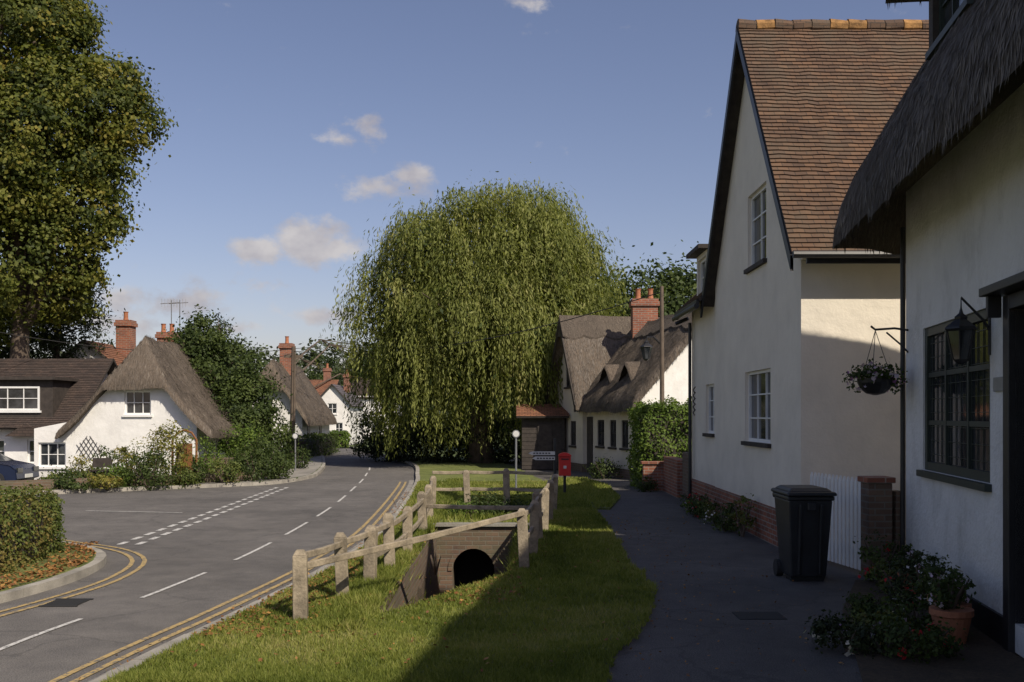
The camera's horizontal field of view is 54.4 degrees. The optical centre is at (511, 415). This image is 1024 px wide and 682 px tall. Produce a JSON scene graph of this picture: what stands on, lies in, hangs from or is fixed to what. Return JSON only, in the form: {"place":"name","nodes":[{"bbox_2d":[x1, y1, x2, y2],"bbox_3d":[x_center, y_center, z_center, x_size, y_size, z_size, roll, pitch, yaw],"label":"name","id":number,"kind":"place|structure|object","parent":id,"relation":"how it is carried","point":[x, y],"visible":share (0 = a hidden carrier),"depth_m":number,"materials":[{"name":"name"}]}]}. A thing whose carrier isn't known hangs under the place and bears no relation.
{"place":"outdoors","nodes":[
{"label":"outdoors","id":0,"kind":"place"},
{"bbox_2d":[0,543,95,591],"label":"verge island","id":1,"kind":"structure","parent":0,"point":[44,561],"depth_m":12.42,"materials":[{"name":"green plant"}]},
{"bbox_2d":[0,481,67,575],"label":"clipped hedge","id":2,"kind":"object","parent":1,"relation":"on","point":[30,527],"visible":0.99,"depth_m":12.89,"materials":[{"name":"green plant"}]},
{"bbox_2d":[0,541,98,589],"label":"fallen leaves","id":3,"kind":"object","parent":1,"relation":"on","point":[49,567],"visible":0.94,"depth_m":12.51,"materials":[{"name":"plant"}]},
{"bbox_2d":[26,456,321,490],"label":"garden ground","id":4,"kind":"structure","parent":0,"point":[189,484],"depth_m":27.31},
{"bbox_2d":[0,358,116,463],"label":"tiled cottage","id":5,"kind":"structure","parent":4,"relation":"on","point":[36,393],"depth_m":31.03,"materials":[{"name":"tile"}]},
{"bbox_2d":[0,386,41,412],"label":"window","id":6,"kind":"structure","parent":5,"relation":"in","point":[11,397],"depth_m":31.01,"materials":[{"name":"white paint"}]},
{"bbox_2d":[0,261,125,358],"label":"conifer tree","id":7,"kind":"object","parent":4,"relation":"on","point":[54,348],"visible":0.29,"depth_m":37.65,"materials":[{"name":"green plant"}]},
{"bbox_2d":[51,473,94,492],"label":"garden shrub","id":8,"kind":"object","parent":4,"relation":"on","point":[69,483],"visible":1,"depth_m":25.44,"materials":[{"name":"green plant"}]},
{"bbox_2d":[0,0,178,358],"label":"lime tree","id":9,"kind":"object","parent":4,"relation":"on","point":[48,78],"visible":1,"depth_m":33.06,"materials":[{"name":"green plant"}]},
{"bbox_2d":[65,339,125,365],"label":"gable roof","id":10,"kind":"structure","parent":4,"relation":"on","point":[119,357],"depth_m":39.15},
{"bbox_2d":[86,473,125,490],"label":"garden shrub","id":11,"kind":"object","parent":4,"relation":"on","point":[113,482],"visible":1,"depth_m":25.73,"materials":[{"name":"yellow plant"}]},
{"bbox_2d":[95,460,138,486],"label":"garden shrub","id":12,"kind":"object","parent":4,"relation":"on","point":[114,470],"visible":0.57,"depth_m":26.57,"materials":[{"name":"green plant"}]},
{"bbox_2d":[0,472,257,489],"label":"garden wall","id":13,"kind":"structure","parent":4,"relation":"on","point":[49,482],"depth_m":25.72,"materials":[{"name":"brick"}]},
{"bbox_2d":[112,440,185,490],"bbox_3d":[-9.671,1.332,26.541,1.939,1.355,1.633,0,0,0],"label":"garden shrub","id":14,"kind":"object","parent":4,"relation":"on","point":[142,468],"visible":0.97,"depth_m":26.47,"materials":[{"name":"green plant"}]},
{"bbox_2d":[34,335,265,479],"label":"thatched cottage","id":15,"kind":"structure","parent":4,"relation":"on","point":[147,385],"depth_m":30.00,"materials":[{"name":"white paint"}]},
{"bbox_2d":[39,442,65,468],"bbox_3d":[-13.865,1.220,30.035,0.930,0.800,0.190,0,0,0],"label":"window","id":16,"kind":"structure","parent":15,"relation":"in","point":[50,453],"depth_m":30.10,"materials":[{"name":"white paint"}]},
{"bbox_2d":[122,391,152,416],"bbox_3d":[-11.280,-0.345,30.035,0.900,0.790,0.190,0,0,0],"label":"window","id":17,"kind":"structure","parent":15,"relation":"in","point":[137,403],"depth_m":30.10,"materials":[{"name":"white paint"}]},
{"bbox_2d":[139,419,200,483],"bbox_3d":[-9.511,1.044,27.622,1.498,1.923,1.467,0,0,0],"label":"garden shrub","id":18,"kind":"object","parent":4,"relation":"on","point":[162,445],"visible":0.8,"depth_m":27.50,"materials":[{"name":"green plant"}]},
{"bbox_2d":[169,469,201,487],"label":"garden shrub","id":19,"kind":"object","parent":4,"relation":"on","point":[189,479],"visible":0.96,"depth_m":27.07,"materials":[{"name":"green plant"}]},
{"bbox_2d":[192,435,227,473],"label":"garden shrub","id":20,"kind":"object","parent":4,"relation":"on","point":[210,449],"visible":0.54,"depth_m":29.04,"materials":[{"name":"green plant"}]},
{"bbox_2d":[206,456,244,484],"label":"garden shrub","id":21,"kind":"object","parent":4,"relation":"on","point":[230,468],"visible":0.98,"depth_m":27.82,"materials":[{"name":"green plant"}]},
{"bbox_2d":[161,304,302,459],"bbox_3d":[-10.399,-0.934,34.275,6.248,5.881,4.492,0,0,19],"label":"garden tree","id":22,"kind":"object","parent":4,"relation":"on","point":[232,389],"visible":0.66,"depth_m":33.88,"materials":[{"name":"green plant"}]},
{"bbox_2d":[202,417,276,471],"bbox_3d":[-8.452,1.015,31.113,2.271,1.991,2.102,0,0,0],"label":"garden shrub","id":23,"kind":"object","parent":4,"relation":"on","point":[247,435],"visible":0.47,"depth_m":30.91,"materials":[{"name":"green plant"}]},
{"bbox_2d":[223,444,287,481],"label":"garden shrub","id":24,"kind":"object","parent":4,"relation":"on","point":[247,465],"visible":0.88,"depth_m":28.77,"materials":[{"name":"green plant"}]},
{"bbox_2d":[244,430,296,475],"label":"garden shrub","id":25,"kind":"object","parent":4,"relation":"on","point":[271,445],"visible":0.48,"depth_m":30.47,"materials":[{"name":"green plant"}]},
{"bbox_2d":[260,448,297,478],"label":"garden shrub","id":26,"kind":"object","parent":4,"relation":"on","point":[285,462],"visible":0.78,"depth_m":29.43,"materials":[{"name":"green plant"}]},
{"bbox_2d":[252,336,336,450],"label":"thatched cottage","id":27,"kind":"structure","parent":4,"relation":"on","point":[313,413],"depth_m":48.91,"materials":[{"name":"plant"}]},
{"bbox_2d":[278,431,339,457],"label":"roadside hedge","id":28,"kind":"object","parent":4,"relation":"on","point":[319,444],"visible":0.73,"depth_m":46.73,"materials":[{"name":"green plant"}]},
{"bbox_2d":[0,447,415,681],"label":"road","id":29,"kind":"structure","parent":0,"point":[116,615],"depth_m":14.61,"materials":[{"name":"asphalt"}]},
{"bbox_2d":[0,453,38,480],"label":"parked car","id":30,"kind":"object","parent":29,"relation":"on","point":[11,469],"visible":0.84,"depth_m":27.37,"materials":[{"name":"blue paint"}]},
{"bbox_2d":[0,541,105,603],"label":"kerb","id":31,"kind":"structure","parent":29,"relation":"on","point":[97,563],"depth_m":11.61,"materials":[{"name":"concrete"}]},
{"bbox_2d":[38,598,92,606],"bbox_3d":[-4.740,1.992,10.590,0.400,0.012,0.420,0,0,0],"label":"drain grate","id":32,"kind":"object","parent":29,"relation":"on","point":[66,602],"visible":1,"depth_m":10.57,"materials":[{"name":"metal"}]},
{"bbox_2d":[0,546,134,611],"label":"yellow line","id":33,"kind":"object","parent":29,"relation":"on","point":[132,560],"visible":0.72,"depth_m":12.00,"materials":[{"name":"paint"}]},
{"bbox_2d":[0,539,146,616],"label":"yellow line","id":34,"kind":"object","parent":29,"relation":"on","point":[144,559],"visible":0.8,"depth_m":12.22,"materials":[{"name":"paint"}]},
{"bbox_2d":[0,467,369,649],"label":"line","id":35,"kind":"object","parent":29,"relation":"on","point":[26,638],"visible":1,"depth_m":11.58,"materials":[{"name":"white paint"}]},
{"bbox_2d":[119,487,288,543],"bbox_3d":[-6.121,1.992,21.424,0.400,0.001,12.167,0,0,-2],"label":"give way line","id":36,"kind":"object","parent":29,"relation":"on","point":[177,529],"visible":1,"depth_m":18.66,"materials":[{"name":"white paint"}]},
{"bbox_2d":[48,482,400,681],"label":"yellow line","id":37,"kind":"object","parent":29,"relation":"on","point":[179,623],"visible":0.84,"depth_m":9.71,"materials":[{"name":"paint"}]},
{"bbox_2d":[70,482,405,681],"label":"yellow line","id":38,"kind":"object","parent":29,"relation":"on","point":[183,629],"visible":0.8,"depth_m":9.43,"materials":[{"name":"paint"}]},
{"bbox_2d":[91,446,419,681],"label":"kerb","id":39,"kind":"structure","parent":29,"relation":"on","point":[140,658],"depth_m":8.92,"materials":[{"name":"concrete"}]},
{"bbox_2d":[197,455,321,483],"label":"pavement","id":40,"kind":"structure","parent":0,"point":[314,465],"depth_m":34.12,"materials":[{"name":"concrete"}]},
{"bbox_2d":[101,457,659,681],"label":"grass verge","id":41,"kind":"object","parent":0,"point":[426,468],"depth_m":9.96,"materials":[{"name":"plant"}]},
{"bbox_2d":[191,500,438,636],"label":"fallen leaves","id":42,"kind":"object","parent":41,"relation":"on","point":[238,611],"visible":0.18,"depth_m":9.58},
{"bbox_2d":[292,476,435,619],"bbox_3d":[-1.602,1.759,14.751,0.566,1.108,11.040,0,0,2],"label":"wooden fence","id":43,"kind":"object","parent":41,"relation":"on","point":[368,535],"visible":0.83,"depth_m":11.24,"materials":[{"name":"brown wood"}]},
{"bbox_2d":[149,518,631,671],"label":"fallen leaves","id":44,"kind":"object","parent":41,"relation":"on","point":[296,657],"visible":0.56,"depth_m":8.67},
{"bbox_2d":[307,468,553,568],"bbox_3d":[-0.575,1.719,14.838,2.461,1.263,11.126,0,0,2],"label":"wooden fence","id":45,"kind":"object","parent":41,"relation":"on","point":[506,488],"visible":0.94,"depth_m":12.44,"materials":[{"name":"brown wood"}]},
{"bbox_2d":[433,519,528,593],"bbox_3d":[-0.460,2.575,17.545,1.920,1.450,1.110,0,0,0],"label":"culvert headwall","id":46,"kind":"object","parent":41,"relation":"on","point":[469,556],"visible":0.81,"depth_m":17.05,"materials":[{"name":"brick"}]},
{"bbox_2d":[456,487,508,515],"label":"stream shrub","id":47,"kind":"object","parent":41,"relation":"on","point":[483,499],"visible":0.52,"depth_m":18.99,"materials":[{"name":"green plant"}]},
{"bbox_2d":[517,474,557,569],"bbox_3d":[0.500,1.734,16.135,0.213,1.178,7.524,0,0,5],"label":"wooden fence","id":48,"kind":"object","parent":41,"relation":"on","point":[542,507],"visible":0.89,"depth_m":13.64,"materials":[{"name":"brown wood"}]},
{"bbox_2d":[350,425,519,456],"bbox_3d":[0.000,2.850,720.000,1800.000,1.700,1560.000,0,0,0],"label":"ground","id":49,"kind":"structure","parent":0,"point":[454,455],"depth_m":58.99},
{"bbox_2d":[4,455,324,493],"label":"kerb","id":50,"kind":"structure","parent":49,"relation":"on","point":[301,478],"depth_m":27.42,"materials":[{"name":"concrete"}]},
{"bbox_2d":[29,334,528,436],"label":"woodland","id":51,"kind":"object","parent":49,"relation":"on","point":[306,357],"visible":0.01,"depth_m":109.62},
{"bbox_2d":[211,331,438,425],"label":"background tree","id":52,"kind":"object","parent":49,"relation":"on","point":[339,374],"visible":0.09,"depth_m":88.09,"materials":[{"name":"green plant"}]},
{"bbox_2d":[0,292,659,439],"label":"utility pole","id":53,"kind":"object","parent":49,"relation":"on","point":[293,356],"visible":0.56,"depth_m":44.89,"materials":[{"name":"brown wood"}]},
{"bbox_2d":[322,386,362,444],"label":"walls","id":54,"kind":"structure","parent":49,"relation":"on","point":[331,394],"depth_m":67.00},
{"bbox_2d":[386,529,436,610],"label":"stream retaining wall","id":55,"kind":"structure","parent":49,"relation":"on","point":[424,562],"depth_m":13.21,"materials":[{"name":"brick"}]},
{"bbox_2d":[335,405,520,463],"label":"holly bush","id":56,"kind":"object","parent":49,"relation":"on","point":[409,455],"visible":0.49,"depth_m":40.84,"materials":[{"name":"green plant"}]},
{"bbox_2d":[315,162,634,462],"bbox_3d":[-1.375,-4.038,39.595,11.762,12.201,9.986,0,0,23],"label":"willow tree","id":57,"kind":"object","parent":49,"relation":"on","point":[529,268],"visible":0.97,"depth_m":36.90,"materials":[{"name":"green plant"}]},
{"bbox_2d":[558,452,570,492],"bbox_3d":[1.260,1.446,23.805,0.307,1.108,0.310,0,0,0],"label":"post box","id":58,"kind":"object","parent":49,"relation":"on","point":[564,464],"visible":0.85,"depth_m":23.68,"materials":[{"name":"red paint"}]},
{"bbox_2d":[545,289,691,479],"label":"thatched cottage","id":59,"kind":"structure","parent":49,"relation":"on","point":[609,375],"depth_m":33.05,"materials":[{"name":"plant"}]},
{"bbox_2d":[587,417,592,471],"bbox_3d":[2.604,0.975,33.292,0.040,1.850,0.500,0,0,-15],"label":"door","id":60,"kind":"structure","parent":59,"relation":"in","point":[589,419],"depth_m":33.27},
{"bbox_2d":[590,240,698,316],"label":"background tree","id":61,"kind":"object","parent":49,"relation":"on","point":[679,287],"visible":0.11,"depth_m":47.18,"materials":[{"name":"green plant"}]},
{"bbox_2d":[640,286,663,402],"bbox_3d":[3.863,-0.775,27.400,0.677,5.550,0.304,0,0,0],"label":"street lamp","id":62,"kind":"object","parent":49,"relation":"on","point":[646,348],"visible":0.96,"depth_m":27.35,"materials":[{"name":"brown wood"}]},
{"bbox_2d":[624,395,691,488],"bbox_3d":[4.347,0.757,26.728,2.571,2.614,2.326,0,0,0],"label":"ivy hedge","id":63,"kind":"object","parent":49,"relation":"on","point":[661,429],"visible":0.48,"depth_m":25.98,"materials":[{"name":"green plant"}]},
{"bbox_2d":[0,0,928,374],"label":"sky","id":64,"kind":"structure","parent":0,"point":[301,123],"materials":[{"name":"blue"}]},
{"bbox_2d":[447,245,634,437],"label":"background tree","id":65,"kind":"object","parent":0,"point":[504,427],"visible":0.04,"depth_m":54.58,"materials":[{"name":"green plant"}]},
{"bbox_2d":[507,458,1023,681],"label":"footpath","id":66,"kind":"structure","parent":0,"point":[782,645],"depth_m":10.21,"materials":[{"name":"asphalt"}]},
{"bbox_2d":[516,404,568,469],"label":"timber shed","id":67,"kind":"structure","parent":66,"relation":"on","point":[542,428],"depth_m":35.00,"materials":[{"name":"brown wood"}]},
{"bbox_2d":[583,453,623,479],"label":"garden shrub","id":68,"kind":"object","parent":66,"relation":"on","point":[602,472],"visible":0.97,"depth_m":30.25,"materials":[{"name":"green plant"}]},
{"bbox_2d":[640,457,681,497],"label":"brick wall","id":69,"kind":"structure","parent":66,"relation":"on","point":[666,473],"depth_m":24.81,"materials":[{"name":"brick"}]},
{"bbox_2d":[708,501,744,531],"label":"border plant","id":70,"kind":"object","parent":66,"relation":"on","point":[724,523],"visible":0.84,"depth_m":16.50,"materials":[{"name":"green plant"}]},
{"bbox_2d":[691,478,777,546],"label":"brick plinth","id":71,"kind":"structure","parent":66,"relation":"on","point":[765,527],"depth_m":16.08,"materials":[{"name":"brick"}]},
{"bbox_2d":[726,493,756,536],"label":"border plant","id":72,"kind":"object","parent":66,"relation":"on","point":[741,520],"visible":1,"depth_m":15.77,"materials":[{"name":"green plant"}]},
{"bbox_2d":[732,612,786,619],"bbox_3d":[2.375,1.932,9.575,0.450,0.016,0.350,0,0,0],"label":"manhole cover","id":73,"kind":"object","parent":66,"relation":"on","point":[759,615],"visible":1,"depth_m":9.52,"materials":[{"name":"metal"}]},
{"bbox_2d":[692,79,899,507],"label":"walls","id":74,"kind":"structure","parent":66,"relation":"on","point":[803,331],"depth_m":14.32,"materials":[{"name":"paint"}]},
{"bbox_2d":[743,185,766,273],"bbox_3d":[3.955,-2.985,15.950,0.190,1.270,1.300,0,0,0],"label":"window","id":75,"kind":"structure","parent":74,"relation":"attached to","point":[758,229],"depth_m":16.17,"materials":[{"name":"white paint"}]},
{"bbox_2d":[741,369,770,447],"bbox_3d":[3.955,-0.110,15.925,0.190,1.220,1.750,0,0,0],"label":"window","id":76,"kind":"structure","parent":74,"relation":"attached to","point":[759,405],"depth_m":16.11,"materials":[{"name":"white paint"}]},
{"bbox_2d":[672,27,899,499],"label":"gutters and bargeboards","id":77,"kind":"object","parent":74,"relation":"attached to","point":[836,257],"visible":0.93,"depth_m":15.32,"materials":[{"name":"black paint"}]},
{"bbox_2d":[676,25,928,311],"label":"tiled roof","id":78,"kind":"structure","parent":74,"relation":"on","point":[827,101],"depth_m":15.25,"materials":[{"name":"ceramic"}]},
{"bbox_2d":[735,19,928,31],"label":"ridge tiles","id":79,"kind":"object","parent":78,"relation":"on","point":[856,24],"visible":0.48,"depth_m":16.24,"materials":[{"name":"ceramic"}]},
{"bbox_2d":[771,485,836,581],"bbox_3d":[3.430,1.385,11.766,0.571,1.090,0.809,0,0,0],"label":"wheelie bin","id":80,"kind":"object","parent":66,"relation":"on","point":[803,517],"visible":1,"depth_m":11.47,"materials":[{"name":"plastic"}]},
{"bbox_2d":[810,472,860,569],"bbox_3d":[4.149,1.320,12.723,0.062,1.120,1.417,0,0,-9],"label":"white picket fence","id":81,"kind":"object","parent":66,"relation":"on","point":[845,529],"visible":0.76,"depth_m":12.45,"materials":[{"name":"paint"}]},
{"bbox_2d":[843,580,1023,681],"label":"flower bed soil","id":82,"kind":"structure","parent":66,"relation":"on","point":[986,658],"depth_m":7.59,"materials":[{"name":"soil"}]},
{"bbox_2d":[803,608,894,658],"bbox_3d":[2.787,1.760,8.124,0.736,0.433,0.656,0,0,44],"label":"border plant","id":83,"kind":"object","parent":82,"relation":"on","point":[860,638],"visible":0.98,"depth_m":8.04,"materials":[{"name":"green plant"}]},
{"bbox_2d":[842,588,891,617],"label":"border plant","id":84,"kind":"object","parent":82,"relation":"on","point":[869,603],"visible":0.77,"depth_m":9.37,"materials":[{"name":"green plant"}]},
{"bbox_2d":[831,601,917,641],"bbox_3d":[3.096,1.802,8.523,0.698,0.385,0.641,0,0,0],"label":"border plant","id":85,"kind":"object","parent":82,"relation":"on","point":[860,616],"visible":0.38,"depth_m":8.51,"materials":[{"name":"green plant"}]},
{"bbox_2d":[856,557,908,592],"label":"border plant","id":86,"kind":"object","parent":82,"relation":"on","point":[877,572],"visible":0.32,"depth_m":10.67,"materials":[{"name":"green plant"}]},
{"bbox_2d":[853,529,911,583],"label":"border plant","id":87,"kind":"object","parent":82,"relation":"on","point":[887,546],"visible":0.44,"depth_m":11.25,"materials":[{"name":"green plant"}]},
{"bbox_2d":[874,552,929,607],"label":"border plant","id":88,"kind":"object","parent":82,"relation":"on","point":[900,578],"visible":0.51,"depth_m":9.90,"materials":[{"name":"green plant"}]},
{"bbox_2d":[867,586,937,630],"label":"border plant","id":89,"kind":"object","parent":82,"relation":"on","point":[903,606],"visible":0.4,"depth_m":8.73,"materials":[{"name":"green plant"}]},
{"bbox_2d":[852,602,973,663],"bbox_3d":[3.226,1.750,7.889,0.894,0.467,0.804,0,0,-31],"label":"border plant","id":90,"kind":"object","parent":82,"relation":"on","point":[927,644],"visible":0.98,"depth_m":7.72,"materials":[{"name":"green plant"}]},
{"bbox_2d":[906,552,959,615],"bbox_3d":[3.952,1.605,9.385,0.457,0.676,0.551,0,0,0],"label":"border plant","id":91,"kind":"object","parent":82,"relation":"on","point":[930,559],"visible":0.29,"depth_m":9.31,"materials":[{"name":"green plant"}]},
{"bbox_2d":[929,605,973,644],"bbox_3d":[3.685,1.760,8.350,0.351,0.280,0.350,0,0,0],"label":"flower pot","id":92,"kind":"object","parent":82,"relation":"on","point":[963,617],"visible":0.8,"depth_m":8.22,"materials":[{"name":"ceramic"}]},
{"bbox_2d":[918,571,971,610],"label":"potted plant","id":93,"kind":"object","parent":92,"relation":"in","point":[946,598],"visible":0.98,"depth_m":8.29,"materials":[{"name":"green plant"}]},
{"bbox_3d":[4.108,1.760,10.308,0.220,0.280,0.218,0,0,0],"label":"flower pot","id":94,"kind":"object","parent":82,"relation":"on","visible":0},
{"bbox_2d":[895,540,924,571],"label":"potted plant","id":95,"kind":"object","parent":94,"relation":"in","point":[920,554],"visible":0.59,"depth_m":10.26,"materials":[{"name":"green plant"}]},
{"bbox_3d":[3.875,1.760,8.928,0.285,0.280,0.284,0,0,0],"label":"flower pot","id":96,"kind":"object","parent":82,"relation":"on","visible":0},
{"bbox_2d":[919,560,968,591],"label":"potted plant","id":97,"kind":"object","parent":96,"relation":"in","point":[934,570],"visible":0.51,"depth_m":8.94,"materials":[{"name":"green plant"}]},
{"bbox_2d":[906,83,1023,657],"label":"walls","id":98,"kind":"structure","parent":66,"relation":"on","point":[965,218],"depth_m":9.27,"materials":[{"name":"paint"}]},
{"bbox_2d":[842,325,907,394],"bbox_3d":[4.223,-0.655,11.408,0.713,0.850,0.655,0,0,-40],"label":"hanging basket","id":99,"kind":"object","parent":98,"relation":"attached to","point":[878,380],"visible":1,"depth_m":11.29,"materials":[{"name":"black paint"}]},
{"bbox_2d":[832,0,1023,254],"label":"thatched roof","id":100,"kind":"structure","parent":98,"relation":"on","point":[881,232],"depth_m":8.89,"materials":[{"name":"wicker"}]},
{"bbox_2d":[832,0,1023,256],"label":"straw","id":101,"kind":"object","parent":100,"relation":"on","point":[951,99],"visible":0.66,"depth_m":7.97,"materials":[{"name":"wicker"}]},
{"bbox_2d":[929,0,1023,107],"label":"dormer walls","id":102,"kind":"structure","parent":100,"relation":"on","point":[1012,84],"depth_m":10.02,"materials":[{"name":"paint"}]},
{"bbox_2d":[925,0,973,59],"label":"window","id":103,"kind":"structure","parent":102,"relation":"attached to","point":[951,12],"depth_m":9.64,"materials":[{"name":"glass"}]},
{"bbox_2d":[900,227,1002,645],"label":"black plinth and downpipe","id":104,"kind":"structure","parent":98,"relation":"attached to","point":[987,620],"depth_m":11.63,"materials":[{"name":"paint"}]},
{"bbox_2d":[916,309,991,491],"bbox_3d":[4.319,-0.140,9.709,0.160,1.600,2.360,0,0,9],"label":"window","id":105,"kind":"structure","parent":98,"relation":"attached to","point":[945,466],"depth_m":9.73,"materials":[{"name":"black glass"}]},
{"bbox_2d":[930,323,988,469],"bbox_3d":[4.353,-0.175,9.704,0.008,1.330,2.060,0,0,9],"label":"window leading","id":106,"kind":"object","parent":105,"relation":"attached to","point":[956,412],"depth_m":9.62,"materials":[{"name":"metal"}]},
{"bbox_2d":[945,296,990,363],"bbox_3d":[3.946,-0.736,8.622,0.398,0.588,0.246,0,0,0],"label":"wall lantern","id":107,"kind":"object","parent":98,"relation":"attached to","point":[960,329],"depth_m":8.57,"materials":[{"name":"black paint"}]},
{"bbox_2d":[979,271,1023,655],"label":"door and canopy","id":108,"kind":"structure","parent":98,"relation":"attached to","point":[1010,290],"depth_m":7.98,"materials":[{"name":"black paint"}]},
{"bbox_2d":[857,476,899,578],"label":"brick gate pier","id":109,"kind":"structure","parent":0,"point":[880,505],"depth_m":11.72,"materials":[{"name":"brick"}]},
{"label":"tiled roof","id":110,"kind":"object","parent":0,"visible":0},
{"bbox_2d":[114,312,137,356],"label":"chimney","id":111,"kind":"object","parent":110,"relation":"on","point":[126,336],"visible":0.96,"depth_m":40.70,"materials":[{"name":"red brick"}]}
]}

